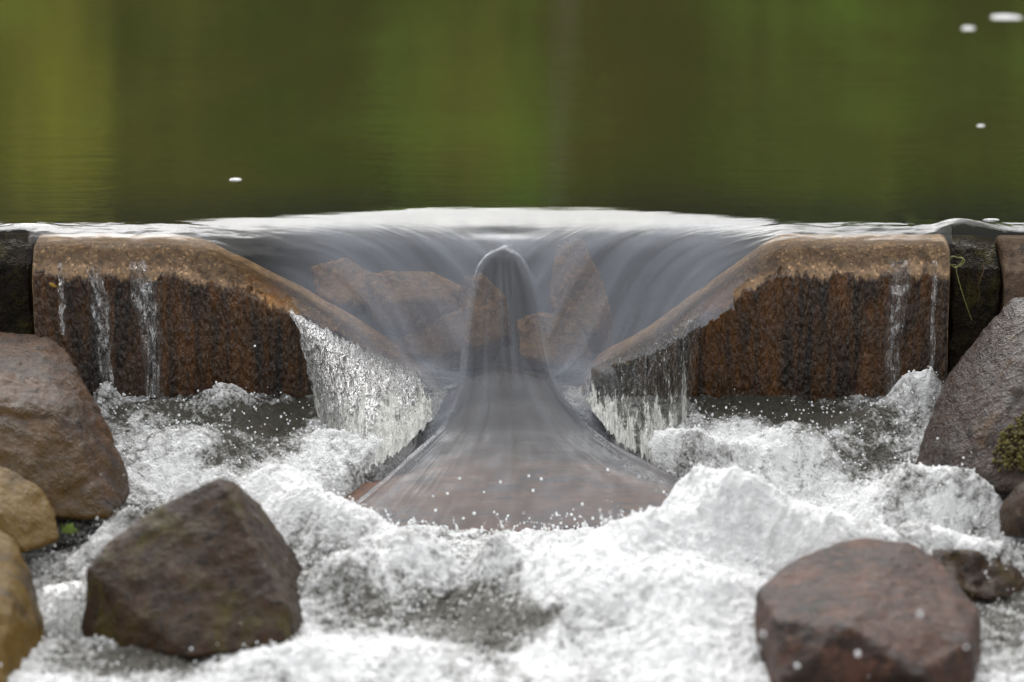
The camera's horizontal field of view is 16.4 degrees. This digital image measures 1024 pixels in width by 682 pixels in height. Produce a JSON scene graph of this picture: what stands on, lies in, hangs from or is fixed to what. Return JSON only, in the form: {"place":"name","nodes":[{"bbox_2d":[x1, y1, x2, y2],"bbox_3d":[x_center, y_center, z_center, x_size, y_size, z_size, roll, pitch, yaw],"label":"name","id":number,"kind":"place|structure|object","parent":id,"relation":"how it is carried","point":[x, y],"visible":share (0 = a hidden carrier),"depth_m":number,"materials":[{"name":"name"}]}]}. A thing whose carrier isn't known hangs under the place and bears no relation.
{"place":"outdoors","nodes":[
{"label":"outdoors","id":0,"kind":"place"},
{"bbox_2d":[14,5,1000,502],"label":"water","id":1,"kind":"structure","parent":0,"point":[652,469],"depth_m":7.92,"materials":[{"name":"grey liquid"}]},
{"bbox_2d":[2,223,49,225],"bbox_3d":[-1.118,-0.269,8.199,0.114,0.005,0.011,0,15,0],"label":"foam fleck","id":2,"kind":"object","parent":1,"relation":"on","point":[26,224],"visible":1,"depth_m":8.20},
{"bbox_2d":[229,178,241,180],"bbox_3d":[-0.675,-0.395,8.685,0.033,0.005,0.024,0,15,0],"label":"foam fleck","id":3,"kind":"object","parent":1,"relation":"on","point":[235,179],"visible":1,"depth_m":8.68},
{"bbox_2d":[961,26,974,29],"bbox_3d":[1.390,-0.955,10.840,0.046,0.005,0.063,0,15,0],"label":"foam fleck","id":4,"kind":"object","parent":1,"relation":"on","point":[967,28],"visible":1,"depth_m":10.82},
{"bbox_2d":[983,218,999,220],"bbox_3d":[1.111,-0.282,8.248,0.043,0.005,0.011,0,15,0],"label":"foam fleck","id":5,"kind":"object","parent":1,"relation":"on","point":[990,219],"visible":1,"depth_m":8.24},
{"bbox_2d":[990,15,1022,19],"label":"foam fleck","id":6,"kind":"object","parent":1,"relation":"on","point":[1007,17],"visible":1,"depth_m":11.02},
{"bbox_2d":[0,0,1023,388],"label":"water surface","id":7,"kind":"object","parent":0,"point":[660,158],"visible":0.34,"depth_m":11.83,"materials":[{"name":"liquid"}]},
{"bbox_2d":[0,233,35,333],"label":"weir block","id":8,"kind":"structure","parent":7,"relation":"on","point":[16,291],"depth_m":8.18,"materials":[{"name":"black stone"}]},
{"bbox_2d":[0,530,44,681],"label":"boulder","id":9,"kind":"object","parent":7,"relation":"on","point":[21,625],"visible":0.8,"depth_m":7.01,"materials":[{"name":"rock"}]},
{"bbox_2d":[0,332,129,519],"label":"boulder","id":10,"kind":"object","parent":7,"relation":"on","point":[58,447],"visible":0.85,"depth_m":7.63,"materials":[{"name":"brown stone"}]},
{"bbox_2d":[81,478,303,657],"bbox_3d":[-0.619,0.497,7.198,0.489,0.410,0.511,0,15,0],"label":"boulder","id":11,"kind":"object","parent":7,"relation":"on","point":[202,570],"visible":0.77,"depth_m":7.09,"materials":[{"name":"brown stone"}]},
{"bbox_2d":[32,233,440,415],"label":"weir block","id":12,"kind":"structure","parent":7,"relation":"on","point":[223,311],"depth_m":8.14,"materials":[{"name":"stone"}]},
{"bbox_2d":[57,262,66,334],"bbox_3d":[-1.024,-0.098,8.085,0.023,0.160,0.051,0,15,0],"label":"water trickle","id":13,"kind":"object","parent":12,"relation":"attached to","point":[59,290],"visible":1,"depth_m":8.08,"materials":[{"name":"liquid"}]},
{"bbox_2d":[86,265,114,386],"bbox_3d":[-0.939,-0.022,8.104,0.063,0.300,0.048,0,15,0],"label":"water trickle","id":14,"kind":"object","parent":12,"relation":"attached to","point":[95,325],"visible":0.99,"depth_m":8.10,"materials":[{"name":"white liquid"}]},
{"bbox_2d":[129,260,164,397],"bbox_3d":[-0.833,-0.027,8.101,0.079,0.312,0.049,0,15,0],"label":"water trickle","id":15,"kind":"object","parent":12,"relation":"attached to","point":[143,331],"visible":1,"depth_m":8.10,"materials":[{"name":"white liquid"}]},
{"bbox_2d":[289,309,437,473],"bbox_3d":[-0.338,0.115,7.992,0.340,0.309,0.312,0,15,0],"label":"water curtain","id":16,"kind":"object","parent":12,"relation":"attached to","point":[393,433],"visible":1,"depth_m":8.03,"materials":[{"name":"white liquid"}]},
{"bbox_2d":[311,257,375,315],"bbox_3d":[-0.385,-0.101,8.424,0.170,0.173,0.151,12,19,39],"label":"submerged rock","id":17,"kind":"object","parent":7,"relation":"on","point":[341,283],"visible":0.66,"depth_m":8.41,"materials":[{"name":"brown stone"}]},
{"bbox_2d":[367,270,461,336],"bbox_3d":[-0.223,-0.076,8.361,0.238,0.174,0.183,0,15,0],"label":"submerged rock","id":18,"kind":"object","parent":7,"relation":"on","point":[404,303],"visible":0.77,"depth_m":8.30,"materials":[{"name":"stone"}]},
{"bbox_2d":[344,363,673,531],"bbox_3d":[0.010,0.275,8.074,1.032,0.466,0.960,0,15,0],"label":"sill stone","id":19,"kind":"object","parent":7,"relation":"on","point":[511,428],"visible":0.34,"depth_m":7.91,"materials":[{"name":"stone"}]},
{"bbox_2d":[395,305,501,373],"bbox_3d":[-0.148,0.006,8.316,0.252,0.199,0.203,0,15,0],"label":"submerged rock","id":20,"kind":"object","parent":19,"relation":"on","point":[436,346],"visible":0.98,"depth_m":8.25,"materials":[{"name":"grey stone"}]},
{"bbox_2d":[459,273,511,346],"bbox_3d":[-0.066,-0.064,8.367,0.133,0.197,0.166,0,15,0],"label":"submerged rock","id":21,"kind":"object","parent":19,"relation":"on","point":[483,290],"visible":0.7,"depth_m":8.33,"materials":[{"name":"stone"}]},
{"bbox_2d":[515,311,590,378],"bbox_3d":[0.096,0.021,8.301,0.177,0.184,0.163,0,15,0],"label":"submerged rock","id":22,"kind":"object","parent":19,"relation":"on","point":[565,341],"visible":0.94,"depth_m":8.26,"materials":[{"name":"grey stone"}]},
{"bbox_2d":[548,239,613,352],"bbox_3d":[0.169,-0.088,8.389,0.149,0.299,0.189,3,15,11],"label":"submerged rock","id":23,"kind":"object","parent":19,"relation":"on","point":[578,296],"visible":0.74,"depth_m":8.35,"materials":[{"name":"stone"}]},
{"bbox_2d":[8,368,1023,681],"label":"foam","id":24,"kind":"object","parent":7,"relation":"on","point":[296,512],"visible":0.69,"depth_m":7.33,"materials":[{"name":"white liquid"}]},
{"bbox_2d":[0,467,58,552],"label":"boulder","id":25,"kind":"object","parent":24,"relation":"on","point":[27,520],"visible":0.85,"depth_m":7.35,"materials":[{"name":"rock"}]},
{"bbox_2d":[43,580,85,638],"bbox_3d":[-0.901,0.544,7.128,0.089,0.115,0.105,0,15,0],"label":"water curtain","id":26,"kind":"object","parent":24,"relation":"on","point":[68,624],"visible":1,"depth_m":7.13,"materials":[{"name":"white liquid"}]},
{"bbox_2d":[60,522,80,533],"bbox_3d":[-0.915,0.387,7.365,0.047,0.025,0.042,0,15,0],"label":"water weed","id":27,"kind":"object","parent":24,"relation":"on","point":[67,529],"visible":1,"depth_m":7.36,"materials":[{"name":"green plant"}]},
{"bbox_2d":[0,345,1023,681],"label":"spray drops","id":28,"kind":"object","parent":24,"relation":"on","point":[756,649],"visible":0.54,"depth_m":7.29,"materials":[{"name":"white liquid"}]},
{"bbox_2d":[999,483,1023,538],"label":"boulder","id":29,"kind":"object","parent":24,"relation":"on","point":[1011,515],"visible":0.98,"depth_m":7.40,"materials":[{"name":"brown stone"}]},
{"bbox_2d":[580,234,949,423],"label":"weir block","id":30,"kind":"structure","parent":7,"relation":"on","point":[803,316],"depth_m":8.14,"materials":[{"name":"stone"}]},
{"bbox_2d":[585,315,700,463],"bbox_3d":[0.299,0.105,8.022,0.265,0.292,0.248,0,15,0],"label":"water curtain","id":31,"kind":"object","parent":30,"relation":"attached to","point":[608,416],"visible":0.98,"depth_m":8.02,"materials":[{"name":"white liquid"}]},
{"bbox_2d":[883,260,911,392],"bbox_3d":[0.880,-0.034,8.101,0.063,0.304,0.051,0,15,0],"label":"water trickle","id":32,"kind":"object","parent":30,"relation":"attached to","point":[896,313],"visible":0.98,"depth_m":8.10,"materials":[{"name":"liquid"}]},
{"bbox_2d":[927,261,937,369],"bbox_3d":[0.959,-0.050,8.097,0.020,0.266,0.048,2,15,9],"label":"water trickle","id":33,"kind":"object","parent":30,"relation":"attached to","point":[932,342],"visible":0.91,"depth_m":8.10,"materials":[{"name":"liquid"}]},
{"bbox_2d":[754,538,981,681],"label":"boulder","id":34,"kind":"object","parent":7,"relation":"on","point":[824,614],"visible":0.98,"depth_m":6.88,"materials":[{"name":"brown stone"}]},
{"bbox_2d":[915,297,1023,494],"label":"boulder","id":35,"kind":"object","parent":7,"relation":"on","point":[978,412],"visible":0.86,"depth_m":7.75,"materials":[{"name":"grey stone"}]},
{"bbox_2d":[947,235,1000,375],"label":"weir block","id":36,"kind":"structure","parent":7,"relation":"on","point":[975,252],"depth_m":8.18,"materials":[{"name":"black stone"}]},
{"bbox_2d":[950,256,971,319],"bbox_3d":[1.025,-0.121,8.143,0.063,0.153,0.021,0,15,0],"label":"grass stem","id":37,"kind":"object","parent":36,"relation":"attached to","point":[957,266],"visible":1,"depth_m":8.13,"materials":[{"name":"green plant"}]},
{"bbox_2d":[932,548,1023,599],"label":"boulder","id":38,"kind":"object","parent":7,"relation":"on","point":[965,568],"visible":0.84,"depth_m":7.28,"materials":[{"name":"brown stone"}]},
{"bbox_2d":[995,235,1023,314],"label":"weir block","id":39,"kind":"structure","parent":7,"relation":"on","point":[1010,251],"depth_m":8.15,"materials":[{"name":"stone"}]}
]}

